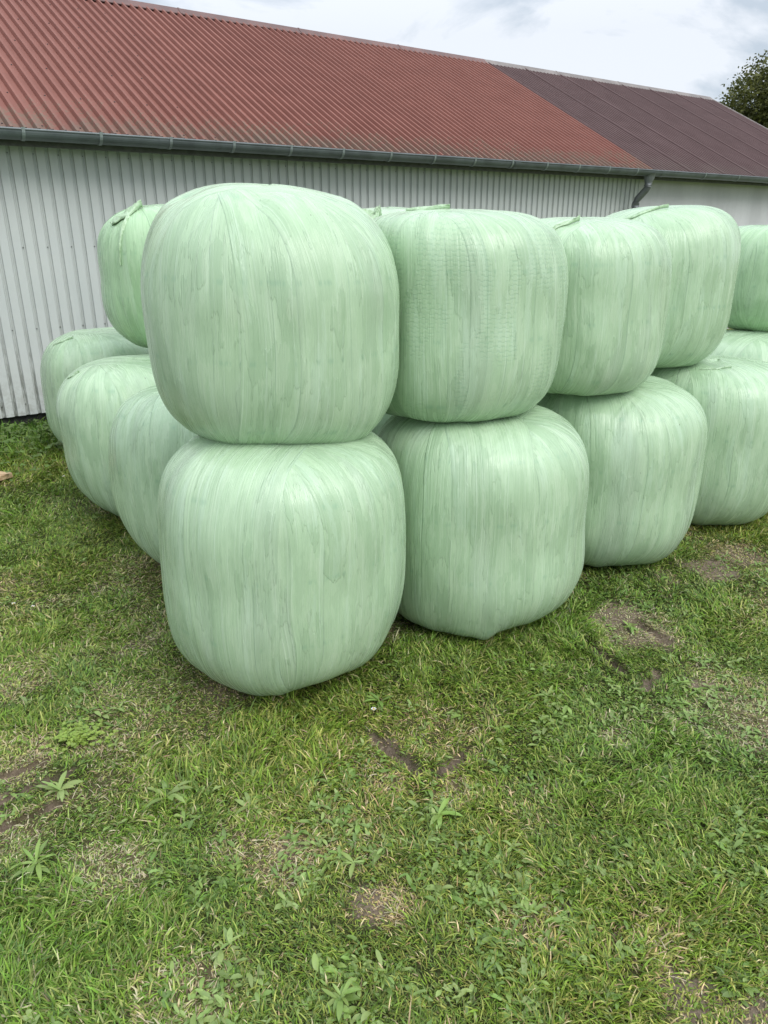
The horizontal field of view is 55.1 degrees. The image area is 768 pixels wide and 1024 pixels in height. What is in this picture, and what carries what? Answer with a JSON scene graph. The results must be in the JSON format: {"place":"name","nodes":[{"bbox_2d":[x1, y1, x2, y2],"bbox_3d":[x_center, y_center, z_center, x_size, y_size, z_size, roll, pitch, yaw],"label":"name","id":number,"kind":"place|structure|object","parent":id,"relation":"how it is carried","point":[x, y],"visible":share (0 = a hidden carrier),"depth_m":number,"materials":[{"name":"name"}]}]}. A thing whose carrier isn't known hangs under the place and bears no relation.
{"place":"outdoors","nodes":[
{"label":"outdoors","id":0,"kind":"place"},
{"bbox_2d":[0,328,767,1023],"bbox_3d":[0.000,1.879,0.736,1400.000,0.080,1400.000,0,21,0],"label":"ground","id":1,"kind":"structure","parent":0,"point":[390,750],"depth_m":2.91,"materials":[{"name":"green plant"}]},
{"bbox_2d":[0,471,12,480],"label":"wooden board","id":2,"kind":"object","parent":1,"relation":"on","point":[4,475],"visible":1,"depth_m":6.05,"materials":[{"name":"beige wood"}]},
{"bbox_2d":[6,837,53,885],"bbox_3d":[-1.169,1.161,2.450,0.176,0.052,0.168,0,21,0],"label":"weed rosette","id":3,"kind":"object","parent":1,"relation":"on","point":[39,868],"visible":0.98,"depth_m":2.45,"materials":[{"name":"green plant"}]},
{"bbox_2d":[37,771,82,801],"bbox_3d":[-1.218,1.023,2.773,0.146,0.054,0.120,10,24,24],"label":"weed rosette","id":4,"kind":"object","parent":1,"relation":"on","point":[62,792],"visible":1,"depth_m":2.76,"materials":[{"name":"green plant"}]},
{"bbox_2d":[39,717,117,758],"bbox_3d":[-1.252,0.930,3.039,0.302,0.029,0.239,0,21,0],"label":"clover clump","id":5,"kind":"object","parent":1,"relation":"on","point":[73,738],"visible":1,"depth_m":3.04,"materials":[{"name":"green plant"}]},
{"bbox_2d":[40,327,148,443],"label":"wrapped bale","id":6,"kind":"object","parent":1,"relation":"on","point":[65,355],"visible":0.37,"depth_m":6.23},
{"bbox_2d":[97,199,163,347],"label":"wrapped bale","id":7,"kind":"object","parent":6,"relation":"on","point":[122,236],"visible":0.4,"depth_m":5.21},
{"bbox_2d":[56,354,155,516],"bbox_3d":[-1.739,-0.541,5.362,1.137,1.148,1.136,0,21,0],"label":"wrapped bale","id":8,"kind":"object","parent":1,"relation":"on","point":[92,396],"visible":0.43,"depth_m":4.86},
{"bbox_2d":[108,385,196,562],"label":"wrapped bale","id":9,"kind":"object","parent":1,"relation":"on","point":[150,436],"visible":0.2,"depth_m":4.05},
{"bbox_2d":[146,780,192,807],"bbox_3d":[-0.798,1.033,2.735,0.175,0.074,0.196,0,21,0],"label":"weed rosette","id":10,"kind":"object","parent":1,"relation":"on","point":[175,789],"visible":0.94,"depth_m":2.74,"materials":[{"name":"green plant"}]},
{"bbox_2d":[234,792,261,816],"bbox_3d":[-0.494,1.072,2.697,0.118,0.035,0.100,0,21,0],"label":"weed rosette","id":11,"kind":"object","parent":1,"relation":"on","point":[241,802],"visible":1,"depth_m":2.70,"materials":[{"name":"green plant"}]},
{"bbox_2d":[157,431,405,695],"bbox_3d":[-0.457,0.191,3.445,1.115,1.197,1.159,0,21,0],"label":"wrapped bale","id":12,"kind":"object","parent":1,"relation":"on","point":[282,569],"visible":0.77,"depth_m":2.95},
{"bbox_2d":[140,183,398,444],"bbox_3d":[-0.483,-0.855,3.237,1.098,1.082,1.076,0,21,0],"label":"wrapped bale","id":13,"kind":"object","parent":12,"relation":"on","point":[270,313],"visible":0.96,"depth_m":2.80},
{"bbox_2d":[321,977,360,1020],"bbox_3d":[-0.117,1.328,2.028,0.101,0.036,0.111,20,29,41],"label":"weed rosette","id":14,"kind":"object","parent":1,"relation":"on","point":[343,991],"visible":1,"depth_m":2.02,"materials":[{"name":"green plant"}]},
{"bbox_2d":[337,852,363,878],"bbox_3d":[-0.111,1.174,2.442,0.094,0.022,0.094,3,22,9],"label":"weed rosette","id":15,"kind":"object","parent":1,"relation":"on","point":[349,861],"visible":1,"depth_m":2.45,"materials":[{"name":"green plant"}]},
{"bbox_2d":[362,692,393,710],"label":"weed rosette","id":16,"kind":"object","parent":1,"relation":"on","point":[379,702],"visible":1,"depth_m":3.30,"materials":[{"name":"green plant"}]},
{"bbox_2d":[372,413,391,434],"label":"wrapped bale","id":17,"kind":"object","parent":1,"relation":"on","point":[384,419],"depth_m":4.54},
{"bbox_2d":[362,205,405,218],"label":"wrapped bale","id":18,"kind":"object","parent":17,"relation":"on","point":[375,212],"visible":0.16,"depth_m":4.77},
{"bbox_2d":[0,0,767,428],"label":"barn","id":19,"kind":"structure","parent":1,"relation":"on","point":[108,108],"depth_m":9.27,"materials":[{"name":"metal"}]},
{"bbox_2d":[0,419,767,1023],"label":"broadleaf weeds","id":20,"kind":"object","parent":1,"relation":"on","point":[314,959],"visible":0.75,"depth_m":2.45,"materials":[{"name":"green plant"}]},
{"bbox_2d":[428,797,461,829],"bbox_3d":[0.202,1.089,2.654,0.139,0.039,0.104,-10,24,-24],"label":"weed rosette","id":21,"kind":"object","parent":1,"relation":"on","point":[438,811],"visible":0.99,"depth_m":2.66,"materials":[{"name":"green plant"}]},
{"bbox_2d":[377,404,588,639],"bbox_3d":[0.497,-0.004,3.983,1.163,1.150,1.168,0,21,0],"label":"wrapped bale","id":22,"kind":"object","parent":1,"relation":"on","point":[495,512],"visible":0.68,"depth_m":3.49},
{"bbox_2d":[373,204,568,422],"bbox_3d":[0.362,-0.997,3.684,0.949,1.000,1.060,-14,26,-32],"label":"wrapped bale","id":23,"kind":"object","parent":22,"relation":"on","point":[483,294],"visible":0.88,"depth_m":3.24},
{"bbox_2d":[220,553,766,1023],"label":"soil crumbs","id":24,"kind":"object","parent":1,"relation":"on","point":[660,643],"visible":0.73,"depth_m":2.30,"materials":[{"name":"brown soil"}]},
{"bbox_2d":[501,839,533,861],"bbox_3d":[0.456,1.151,2.518,0.113,0.023,0.093,0,21,0],"label":"weed rosette","id":25,"kind":"object","parent":1,"relation":"on","point":[515,845],"visible":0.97,"depth_m":2.52,"materials":[{"name":"green plant"}]},
{"bbox_2d":[533,685,554,704],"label":"weed rosette","id":26,"kind":"object","parent":1,"relation":"on","point":[548,693],"visible":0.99,"depth_m":3.33,"materials":[{"name":"green plant"}]},
{"bbox_2d":[537,376,707,566],"bbox_3d":[1.396,-0.281,4.688,1.138,1.154,1.169,0,21,0],"label":"wrapped bale","id":27,"kind":"object","parent":1,"relation":"on","point":[645,443],"visible":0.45,"depth_m":4.16},
{"bbox_2d":[541,215,671,395],"bbox_3d":[1.115,-1.211,4.280,0.986,0.960,1.057,-19,28,-40],"label":"wrapped bale","id":28,"kind":"object","parent":27,"relation":"on","point":[620,278],"visible":0.62,"depth_m":3.81},
{"bbox_2d":[622,620,638,634],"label":"weed rosette","id":29,"kind":"object","parent":1,"relation":"on","point":[632,628],"visible":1,"depth_m":3.88,"materials":[{"name":"green plant"}]},
{"bbox_2d":[650,355,767,524],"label":"wrapped bale","id":30,"kind":"object","parent":1,"relation":"on","point":[729,394],"visible":0.57,"depth_m":4.77},
{"bbox_2d":[606,204,740,367],"bbox_3d":[1.796,-1.534,5.013,1.066,1.036,1.045,0,21,0],"label":"wrapped bale","id":31,"kind":"object","parent":30,"relation":"on","point":[704,242],"visible":0.56,"depth_m":4.56},
{"bbox_2d":[710,330,767,361],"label":"wrapped bale","id":32,"kind":"object","parent":1,"relation":"on","point":[747,344],"visible":0.26,"depth_m":6.14},
{"bbox_2d":[727,225,767,331],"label":"wrapped bale","id":33,"kind":"object","parent":32,"relation":"on","point":[749,310],"visible":0.55,"depth_m":6.20},
{"bbox_2d":[715,50,767,128],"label":"oak tree","id":34,"kind":"object","parent":1,"relation":"on","point":[756,85],"visible":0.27,"depth_m":24.15,"materials":[{"name":"green plant"}]},
{"bbox_2d":[133,0,767,109],"label":"sky","id":35,"kind":"structure","parent":0,"point":[686,46],"materials":[{"name":"white"}]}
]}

